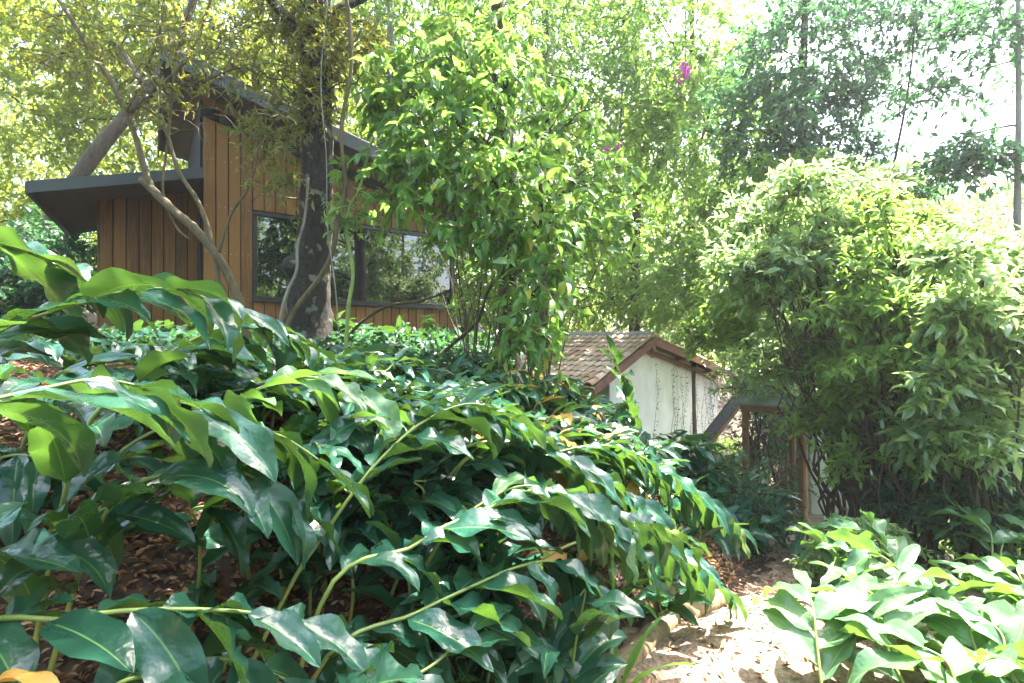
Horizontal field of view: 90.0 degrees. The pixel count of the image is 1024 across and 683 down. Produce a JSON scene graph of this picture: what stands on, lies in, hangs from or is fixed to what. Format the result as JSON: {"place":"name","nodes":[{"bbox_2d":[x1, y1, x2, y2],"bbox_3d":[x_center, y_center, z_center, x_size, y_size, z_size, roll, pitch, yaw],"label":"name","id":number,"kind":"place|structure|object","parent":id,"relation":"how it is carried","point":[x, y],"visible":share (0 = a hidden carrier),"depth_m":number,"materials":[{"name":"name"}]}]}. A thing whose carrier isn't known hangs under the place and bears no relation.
{"place":"outdoors","nodes":[
{"label":"outdoors","id":0,"kind":"place"},
{"bbox_2d":[0,295,1019,682],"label":"ground","id":1,"kind":"structure","parent":0,"point":[222,565],"depth_m":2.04,"materials":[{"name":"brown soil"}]},
{"bbox_2d":[0,254,93,338],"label":"shrub","id":2,"kind":"object","parent":1,"relation":"on","point":[13,296],"visible":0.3,"depth_m":7.65,"materials":[{"name":"green plant"}]},
{"bbox_2d":[0,204,96,318],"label":"tree","id":3,"kind":"object","parent":1,"relation":"on","point":[50,237],"visible":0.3,"depth_m":8.13,"materials":[{"name":"green plant"}]},
{"bbox_2d":[0,444,104,600],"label":"ginger plant","id":4,"kind":"object","parent":1,"relation":"on","point":[22,479],"visible":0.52,"depth_m":1.69,"materials":[{"name":"green plant"}]},
{"bbox_2d":[0,140,124,327],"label":"shrub","id":5,"kind":"object","parent":1,"relation":"on","point":[26,165],"visible":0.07,"depth_m":13.23,"materials":[{"name":"green plant"}]},
{"bbox_2d":[0,226,158,340],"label":"ginger plant","id":6,"kind":"object","parent":1,"relation":"on","point":[62,278],"visible":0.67,"depth_m":1.84,"materials":[{"name":"green plant"}]},
{"bbox_2d":[0,0,191,279],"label":"tree","id":7,"kind":"object","parent":1,"relation":"on","point":[4,129],"visible":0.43,"depth_m":11.09,"materials":[{"name":"green plant"}]},
{"bbox_2d":[0,363,239,476],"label":"ginger plant","id":8,"kind":"object","parent":1,"relation":"on","point":[172,421],"visible":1,"depth_m":1.25,"materials":[{"name":"green plant"}]},
{"bbox_2d":[0,456,239,623],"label":"ginger plant","id":9,"kind":"object","parent":1,"relation":"on","point":[91,556],"visible":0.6,"depth_m":1.42,"materials":[{"name":"green plant"}]},
{"bbox_2d":[0,336,275,530],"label":"ginger plant","id":10,"kind":"object","parent":1,"relation":"on","point":[107,351],"visible":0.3,"depth_m":2.28,"materials":[{"name":"green plant"}]},
{"bbox_2d":[0,267,289,420],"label":"ginger plant","id":11,"kind":"object","parent":1,"relation":"on","point":[204,310],"visible":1,"depth_m":1.82,"materials":[{"name":"green plant"}]},
{"bbox_2d":[0,0,296,316],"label":"tree","id":12,"kind":"object","parent":1,"relation":"on","point":[88,160],"visible":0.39,"depth_m":10.97,"materials":[{"name":"green plant"}]},
{"bbox_2d":[98,319,215,343],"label":"ginger plant","id":13,"kind":"object","parent":1,"relation":"on","point":[137,326],"visible":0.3,"depth_m":5.12,"materials":[{"name":"green plant"}]},
{"bbox_2d":[0,0,333,341],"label":"crooked tree","id":14,"kind":"object","parent":1,"relation":"on","point":[178,42],"visible":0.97,"depth_m":4.88,"materials":[{"name":"green plant"}]},
{"bbox_2d":[29,454,339,672],"bbox_3d":[-0.944,0.714,1.572,0.786,0.737,0.435,0,0,-43],"label":"ginger plant","id":15,"kind":"object","parent":1,"relation":"on","point":[277,507],"visible":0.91,"depth_m":1.51,"materials":[{"name":"green plant"}]},
{"bbox_2d":[0,381,374,643],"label":"ginger plant","id":16,"kind":"object","parent":1,"relation":"on","point":[261,449],"visible":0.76,"depth_m":1.53,"materials":[{"name":"green plant"}]},
{"bbox_2d":[0,591,405,682],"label":"ginger plant","id":17,"kind":"object","parent":1,"relation":"on","point":[156,642],"visible":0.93,"depth_m":1.24,"materials":[{"name":"green plant"}]},
{"bbox_2d":[0,668,59,682],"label":"dry leaf","id":18,"kind":"object","parent":17,"relation":"on","point":[20,675],"visible":1,"depth_m":1.07,"materials":[{"name":"yellow plant"}]},
{"bbox_2d":[94,619,320,682],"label":"ginger plant","id":19,"kind":"object","parent":1,"relation":"on","point":[285,667],"visible":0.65,"depth_m":1.31,"materials":[{"name":"green plant"}]},
{"bbox_2d":[91,316,345,424],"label":"ginger plant","id":20,"kind":"object","parent":1,"relation":"on","point":[174,357],"visible":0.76,"depth_m":2.43,"materials":[{"name":"green plant"}]},
{"bbox_2d":[118,347,327,429],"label":"ginger plant","id":21,"kind":"object","parent":1,"relation":"on","point":[216,381],"visible":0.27,"depth_m":2.65,"materials":[{"name":"green plant"}]},
{"bbox_2d":[109,0,383,211],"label":"tree","id":22,"kind":"object","parent":1,"relation":"on","point":[216,4],"visible":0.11,"depth_m":12.37,"materials":[{"name":"green plant"}]},
{"bbox_2d":[124,359,373,672],"bbox_3d":[-1.048,0.621,2.395,0.977,1.055,1.715,0,0,-25],"label":"ginger plant","id":23,"kind":"object","parent":1,"relation":"on","point":[257,586],"visible":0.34,"depth_m":1.96,"materials":[{"name":"green plant"}]},
{"bbox_2d":[88,365,420,499],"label":"ginger plant","id":24,"kind":"object","parent":1,"relation":"on","point":[373,401],"visible":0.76,"depth_m":2.18,"materials":[{"name":"green plant"}]},
{"bbox_2d":[122,411,390,629],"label":"ginger plant","id":25,"kind":"object","parent":1,"relation":"on","point":[330,442],"visible":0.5,"depth_m":1.81,"materials":[{"name":"green plant"}]},
{"bbox_2d":[25,43,491,330],"bbox_3d":[-3.879,-1.609,8.680,5.857,3.918,3.981,0,0,-35],"label":"timber cabin","id":26,"kind":"object","parent":1,"relation":"on","point":[126,217],"visible":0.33,"depth_m":7.14,"materials":[{"name":"brown wood"}]},
{"bbox_2d":[252,211,453,309],"bbox_3d":[-2.317,-1.189,8.053,3.169,1.270,0.120,0,0,-35],"label":"window","id":27,"kind":"structure","parent":26,"relation":"in","point":[393,271],"depth_m":8.09,"materials":[{"name":"clear glass"}]},
{"bbox_2d":[229,0,393,348],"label":"tree","id":28,"kind":"object","parent":1,"relation":"on","point":[313,318],"visible":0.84,"depth_m":5.15,"materials":[{"name":"brown plant"}]},
{"bbox_2d":[279,177,309,321],"bbox_3d":[-2.106,-0.689,4.950,0.304,1.798,0.039,0,0,0],"label":"liana","id":29,"kind":"object","parent":28,"relation":"hanging from","point":[296,266],"visible":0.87,"depth_m":4.94,"materials":[{"name":"grey plant"}]},
{"bbox_2d":[285,0,352,326],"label":"liana","id":30,"kind":"object","parent":28,"relation":"hanging from","point":[304,297],"visible":0.86,"depth_m":4.83,"materials":[{"name":"brown plant"}]},
{"bbox_2d":[259,343,423,411],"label":"ginger plant","id":31,"kind":"object","parent":1,"relation":"on","point":[353,358],"visible":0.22,"depth_m":3.48,"materials":[{"name":"green plant"}]},
{"bbox_2d":[321,136,393,349],"bbox_3d":[-1.510,-0.868,4.907,0.582,2.275,0.757,0,0,20],"label":"liana","id":32,"kind":"object","parent":1,"relation":"on","point":[348,220],"visible":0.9,"depth_m":4.99,"materials":[{"name":"plant"}]},
{"bbox_2d":[176,394,540,622],"bbox_3d":[-0.746,0.850,2.036,1.064,1.179,1.914,0,0,39],"label":"ginger plant","id":33,"kind":"object","parent":1,"relation":"on","point":[353,530],"visible":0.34,"depth_m":2.02,"materials":[{"name":"green plant"}]},
{"bbox_2d":[10,318,710,531],"bbox_3d":[-1.427,1.264,6.793,6.584,3.184,5.717,0,0,0],"label":"ground ivy","id":34,"kind":"object","parent":1,"relation":"on","point":[358,337],"visible":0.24,"depth_m":5.31,"materials":[{"name":"green plant"}]},
{"bbox_2d":[0,0,753,393],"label":"wood","id":35,"kind":"object","parent":1,"relation":"on","point":[20,128],"visible":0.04,"depth_m":24.29,"materials":[{"name":"green plant"}]},
{"bbox_2d":[285,356,475,570],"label":"ginger plant","id":36,"kind":"object","parent":1,"relation":"on","point":[448,396],"visible":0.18,"depth_m":2.66,"materials":[{"name":"green plant"}]},
{"bbox_2d":[290,338,504,386],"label":"ginger plant","id":37,"kind":"object","parent":1,"relation":"on","point":[408,369],"visible":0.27,"depth_m":4.12,"materials":[{"name":"green plant"}]},
{"bbox_2d":[252,397,558,658],"bbox_3d":[-0.339,0.716,2.156,0.474,0.955,1.410,0,0,37],"label":"ginger plant","id":38,"kind":"object","parent":1,"relation":"on","point":[522,428],"visible":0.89,"depth_m":2.09,"materials":[{"name":"green plant"}]},
{"bbox_2d":[342,312,478,347],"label":"ginger plant","id":39,"kind":"object","parent":1,"relation":"on","point":[399,326],"visible":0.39,"depth_m":6.43,"materials":[{"name":"green plant"}]},
{"bbox_2d":[332,0,490,184],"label":"tree","id":40,"kind":"object","parent":1,"relation":"on","point":[392,20],"visible":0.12,"depth_m":10.92,"materials":[{"name":"green plant"}]},
{"bbox_2d":[318,602,513,682],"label":"ginger plant","id":41,"kind":"object","parent":1,"relation":"on","point":[385,665],"visible":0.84,"depth_m":1.44,"materials":[{"name":"green plant"}]},
{"bbox_2d":[316,365,531,488],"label":"ginger plant","id":42,"kind":"object","parent":1,"relation":"on","point":[458,385],"visible":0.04,"depth_m":2.95,"materials":[{"name":"green plant"}]},
{"bbox_2d":[344,366,524,435],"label":"ginger plant","id":43,"kind":"object","parent":1,"relation":"on","point":[469,384],"visible":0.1,"depth_m":3.54,"materials":[{"name":"green plant"}]},
{"bbox_2d":[339,382,579,555],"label":"ginger plant","id":44,"kind":"object","parent":1,"relation":"on","point":[549,463],"visible":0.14,"depth_m":2.56,"materials":[{"name":"green plant"}]},
{"bbox_2d":[311,555,632,678],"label":"ginger plant","id":45,"kind":"object","parent":1,"relation":"on","point":[443,629],"visible":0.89,"depth_m":1.72,"materials":[{"name":"green plant"}]},
{"bbox_2d":[376,594,574,682],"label":"ginger plant","id":46,"kind":"object","parent":1,"relation":"on","point":[405,655],"visible":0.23,"depth_m":1.78,"materials":[{"name":"green plant"}]},
{"bbox_2d":[342,383,644,682],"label":"ginger plant","id":47,"kind":"object","parent":1,"relation":"on","point":[592,647],"visible":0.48,"depth_m":2.05,"materials":[{"name":"green plant"}]},
{"bbox_2d":[327,0,665,413],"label":"tree","id":48,"kind":"object","parent":1,"relation":"on","point":[480,104],"visible":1,"depth_m":5.08,"materials":[{"name":"green plant"}]},
{"bbox_2d":[419,265,517,358],"bbox_3d":[-0.413,-0.303,5.522,1.578,1.214,0.368,0,0,0],"label":"liana","id":49,"kind":"object","parent":48,"relation":"attached to","point":[427,322],"visible":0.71,"depth_m":5.58,"materials":[{"name":"brown plant"}]},
{"bbox_2d":[299,475,710,667],"bbox_3d":[0.110,1.018,2.086,2.022,0.891,0.386,0,0,-35],"label":"ginger plant","id":50,"kind":"object","parent":1,"relation":"on","point":[512,523],"visible":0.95,"depth_m":1.97,"materials":[{"name":"green plant"}]},
{"bbox_2d":[454,185,575,347],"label":"shrub","id":51,"kind":"object","parent":1,"relation":"on","point":[471,323],"visible":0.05,"depth_m":10.69,"materials":[{"name":"green plant"}]},
{"bbox_2d":[421,411,617,583],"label":"ginger plant","id":52,"kind":"object","parent":1,"relation":"on","point":[572,532],"visible":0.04,"depth_m":2.92,"materials":[{"name":"green plant"}]},
{"bbox_2d":[17,316,1023,680],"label":"ground cover","id":53,"kind":"object","parent":1,"relation":"on","point":[729,444],"visible":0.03,"depth_m":5.41,"materials":[{"name":"green plant"}]},
{"bbox_2d":[420,423,620,682],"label":"ginger plant","id":54,"kind":"object","parent":1,"relation":"on","point":[467,668],"visible":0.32,"depth_m":2.02,"materials":[{"name":"green plant"}]},
{"bbox_2d":[420,196,621,394],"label":"twiggy shrub","id":55,"kind":"object","parent":1,"relation":"on","point":[467,271],"visible":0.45,"depth_m":5.72,"materials":[{"name":"green plant"}]},
{"bbox_2d":[444,353,598,415],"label":"ginger plant","id":56,"kind":"object","parent":1,"relation":"on","point":[527,394],"visible":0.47,"depth_m":4.71,"materials":[{"name":"green plant"}]},
{"bbox_2d":[425,471,651,589],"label":"ginger plant","id":57,"kind":"object","parent":1,"relation":"on","point":[601,539],"visible":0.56,"depth_m":2.22,"materials":[{"name":"green plant"}]},
{"bbox_2d":[401,435,676,530],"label":"ginger plant","id":58,"kind":"object","parent":1,"relation":"on","point":[590,475],"visible":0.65,"depth_m":2.75,"materials":[{"name":"green plant"}]},
{"bbox_2d":[407,0,675,347],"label":"tree","id":59,"kind":"object","parent":1,"relation":"on","point":[549,17],"visible":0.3,"depth_m":12.16,"materials":[{"name":"green plant"}]},
{"bbox_2d":[483,383,616,492],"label":"ginger plant","id":60,"kind":"object","parent":1,"relation":"on","point":[569,417],"visible":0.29,"depth_m":4.07,"materials":[{"name":"green plant"}]},
{"bbox_2d":[491,364,637,420],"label":"ginger plant","id":61,"kind":"object","parent":1,"relation":"on","point":[522,375],"visible":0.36,"depth_m":5.34,"materials":[{"name":"green plant"}]},
{"bbox_2d":[475,402,671,522],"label":"ginger plant","id":62,"kind":"object","parent":1,"relation":"on","point":[632,486],"visible":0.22,"depth_m":3.73,"materials":[{"name":"green plant"}]},
{"bbox_2d":[527,207,669,331],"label":"shrub","id":63,"kind":"object","parent":1,"relation":"on","point":[587,300],"visible":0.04,"depth_m":15.63,"materials":[{"name":"green plant"}]},
{"bbox_2d":[494,331,736,451],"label":"white house","id":64,"kind":"structure","parent":1,"relation":"on","point":[643,355],"depth_m":12.72,"materials":[{"name":"wood"}]},
{"bbox_2d":[595,334,643,449],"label":"ginger plant","id":65,"kind":"object","parent":1,"relation":"on","point":[625,392],"visible":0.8,"depth_m":5.41,"materials":[{"name":"green plant"}]},
{"bbox_2d":[583,556,671,623],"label":"plant","id":66,"kind":"object","parent":1,"relation":"on","point":[627,592],"visible":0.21,"depth_m":2.81,"materials":[{"name":"plant"}]},
{"bbox_2d":[562,614,694,682],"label":"strap leaf lily","id":67,"kind":"object","parent":1,"relation":"on","point":[633,655],"visible":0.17,"depth_m":2.31,"materials":[{"name":"plant"}]},
{"bbox_2d":[539,434,723,626],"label":"ginger plant","id":68,"kind":"object","parent":1,"relation":"on","point":[671,598],"visible":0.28,"depth_m":2.89,"materials":[{"name":"green plant"}]},
{"bbox_2d":[563,379,699,502],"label":"ginger plant","id":69,"kind":"object","parent":1,"relation":"on","point":[612,420],"visible":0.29,"depth_m":4.74,"materials":[{"name":"green plant"}]},
{"bbox_2d":[509,441,758,558],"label":"ginger plant","id":70,"kind":"object","parent":1,"relation":"on","point":[698,506],"visible":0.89,"depth_m":3.45,"materials":[{"name":"green plant"}]},
{"bbox_2d":[537,535,747,621],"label":"ginger plant","id":71,"kind":"object","parent":1,"relation":"on","point":[707,581],"visible":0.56,"depth_m":2.75,"materials":[{"name":"green plant"}]},
{"bbox_2d":[532,12,773,331],"bbox_3d":[3.678,-3.317,14.586,6.983,12.720,5.280,0,0,0],"label":"tree","id":72,"kind":"object","parent":1,"relation":"on","point":[652,217],"visible":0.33,"depth_m":13.93,"materials":[{"name":"green plant"}]},
{"bbox_2d":[605,413,735,472],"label":"ginger plant","id":73,"kind":"object","parent":1,"relation":"on","point":[644,436],"visible":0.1,"depth_m":6.71,"materials":[{"name":"green plant"}]},
{"bbox_2d":[565,0,792,433],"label":"tree","id":74,"kind":"object","parent":1,"relation":"on","point":[674,105],"visible":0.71,"depth_m":11.54,"materials":[{"name":"green plant"}]},
{"bbox_2d":[637,439,747,561],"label":"ginger plant","id":75,"kind":"object","parent":1,"relation":"on","point":[675,513],"visible":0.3,"depth_m":4.04,"materials":[{"name":"green plant"}]},
{"bbox_2d":[681,588,725,619],"bbox_3d":[1.212,1.650,3.217,0.550,0.194,0.133,0,0,-44],"label":"edging log","id":76,"kind":"object","parent":1,"relation":"on","point":[718,602],"visible":0.29,"depth_m":3.11,"materials":[{"name":"beige wood"}]},
{"bbox_2d":[660,434,758,515],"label":"ginger plant","id":77,"kind":"object","parent":1,"relation":"on","point":[702,450],"visible":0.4,"depth_m":4.78,"materials":[{"name":"green plant"}]},
{"bbox_2d":[595,148,831,459],"bbox_3d":[4.688,-0.413,12.243,5.025,6.974,5.959,0,0,0],"label":"tree","id":78,"kind":"object","parent":1,"relation":"on","point":[673,276],"visible":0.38,"depth_m":11.20,"materials":[{"name":"green plant"}]},
{"bbox_2d":[691,392,739,452],"bbox_3d":[4.147,1.518,10.038,1.839,1.687,0.126,0,0,-24],"label":"leaning board","id":79,"kind":"object","parent":1,"relation":"on","point":[718,424],"visible":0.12,"depth_m":10.00,"materials":[{"name":"grey wood"}]},
{"bbox_2d":[677,407,818,554],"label":"shrub","id":80,"kind":"object","parent":1,"relation":"on","point":[775,444],"visible":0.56,"depth_m":5.49,"materials":[{"name":"green plant"}]},
{"bbox_2d":[705,359,823,493],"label":"shrub","id":81,"kind":"object","parent":1,"relation":"on","point":[733,382],"visible":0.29,"depth_m":7.25,"materials":[{"name":"green plant"}]},
{"bbox_2d":[737,377,807,527],"bbox_3d":[3.756,1.632,7.486,0.830,2.134,1.310,0,0,22],"label":"garden shelter","id":82,"kind":"object","parent":1,"relation":"on","point":[752,404],"visible":0.48,"depth_m":7.14,"materials":[{"name":"brown wood"}]},
{"bbox_2d":[680,0,925,502],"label":"tree","id":83,"kind":"object","parent":1,"relation":"on","point":[797,96],"visible":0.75,"depth_m":8.25,"materials":[{"name":"green plant"}]},
{"bbox_2d":[697,149,932,533],"bbox_3d":[3.494,-0.005,5.636,3.249,4.698,2.260,0,0,0],"label":"shrub","id":84,"kind":"object","parent":1,"relation":"on","point":[760,270],"visible":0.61,"depth_m":5.18,"materials":[{"name":"green plant"}]},
{"bbox_2d":[807,428,872,515],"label":"white garden wall","id":85,"kind":"structure","parent":1,"relation":"on","point":[813,507],"depth_m":7.86,"materials":[{"name":"white paint"}]},
{"bbox_2d":[663,141,1023,490],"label":"tree","id":86,"kind":"object","parent":1,"relation":"on","point":[725,330],"visible":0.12,"depth_m":8.32,"materials":[{"name":"green plant"}]},
{"bbox_2d":[782,510,936,592],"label":"shrub","id":87,"kind":"object","parent":1,"relation":"on","point":[813,575],"visible":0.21,"depth_m":3.69,"materials":[{"name":"green plant"}]},
{"bbox_2d":[753,544,986,682],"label":"ginger plant","id":88,"kind":"object","parent":1,"relation":"on","point":[861,602],"visible":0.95,"depth_m":2.25,"materials":[{"name":"green plant"}]},
{"bbox_2d":[773,180,1021,563],"bbox_3d":[3.796,0.302,4.876,2.620,3.689,2.049,0,0,0],"label":"shrub","id":89,"kind":"object","parent":1,"relation":"on","point":[862,375],"visible":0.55,"depth_m":4.59,"materials":[{"name":"green plant"}]},
{"bbox_2d":[812,579,985,654],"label":"ginger plant","id":90,"kind":"object","parent":1,"relation":"on","point":[936,636],"visible":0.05,"depth_m":2.51,"materials":[{"name":"green plant"}]},
{"bbox_2d":[840,438,1023,567],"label":"shrub","id":91,"kind":"object","parent":1,"relation":"on","point":[887,493],"visible":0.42,"depth_m":4.24,"materials":[{"name":"green plant"}]},
{"bbox_2d":[856,0,1012,232],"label":"tree","id":92,"kind":"object","parent":1,"relation":"on","point":[913,19],"visible":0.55,"depth_m":7.59,"materials":[{"name":"green plant"}]},
{"bbox_2d":[870,211,1023,579],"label":"shrub","id":93,"kind":"object","parent":1,"relation":"on","point":[953,402],"visible":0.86,"depth_m":3.88,"materials":[{"name":"green plant"}]},
{"bbox_2d":[884,0,1023,548],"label":"tree","id":94,"kind":"object","parent":1,"relation":"on","point":[956,164],"visible":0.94,"depth_m":6.45,"materials":[{"name":"green plant"}]},
{"bbox_2d":[903,564,1023,682],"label":"ginger plant","id":95,"kind":"object","parent":1,"relation":"on","point":[995,628],"visible":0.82,"depth_m":2.13,"materials":[{"name":"green plant"}]},
{"bbox_2d":[919,185,1023,235],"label":"tree","id":96,"kind":"object","parent":1,"relation":"on","point":[988,217],"visible":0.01,"depth_m":23.55,"materials":[{"name":"green plant"}]},
{"bbox_2d":[925,491,1023,570],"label":"ginger plant","id":97,"kind":"object","parent":1,"relation":"on","point":[980,517],"visible":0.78,"depth_m":3.83,"materials":[{"name":"green plant"}]},
{"bbox_2d":[932,553,1023,602],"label":"ginger plant","id":98,"kind":"object","parent":1,"relation":"on","point":[996,587],"visible":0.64,"depth_m":2.81,"materials":[{"name":"green plant"}]},
{"bbox_2d":[946,169,1023,233],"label":"tree","id":99,"kind":"object","parent":1,"relation":"on","point":[1010,192],"visible":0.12,"depth_m":26.07,"materials":[{"name":"green plant"}]},
{"bbox_2d":[0,0,1023,355],"label":"sky","id":100,"kind":"structure","parent":0,"point":[947,125],"materials":[{"name":"white"}]},
{"bbox_2d":[569,466,967,682],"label":"path","id":101,"kind":"structure","parent":0,"point":[745,662],"depth_m":2.62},
{"bbox_2d":[617,610,680,682],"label":"edging log","id":102,"kind":"object","parent":101,"relation":"on","point":[665,627],"visible":0.59,"depth_m":2.67,"materials":[{"name":"beige wood"}]},
{"bbox_2d":[694,471,815,563],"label":"ginger plant","id":103,"kind":"object","parent":101,"relation":"on","point":[755,527],"visible":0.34,"depth_m":4.53,"materials":[{"name":"green plant"}]},
{"bbox_2d":[728,467,805,547],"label":"ginger plant","id":104,"kind":"object","parent":101,"relation":"on","point":[782,502],"visible":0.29,"depth_m":5.62,"materials":[{"name":"green plant"}]},
{"bbox_2d":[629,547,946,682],"bbox_3d":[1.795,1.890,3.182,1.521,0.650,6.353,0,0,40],"label":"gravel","id":105,"kind":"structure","parent":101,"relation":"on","point":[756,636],"depth_m":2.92,"materials":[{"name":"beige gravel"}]},
{"bbox_2d":[786,508,1021,630],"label":"ginger plant","id":106,"kind":"object","parent":101,"relation":"on","point":[849,551],"visible":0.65,"depth_m":3.17,"materials":[{"name":"green plant"}]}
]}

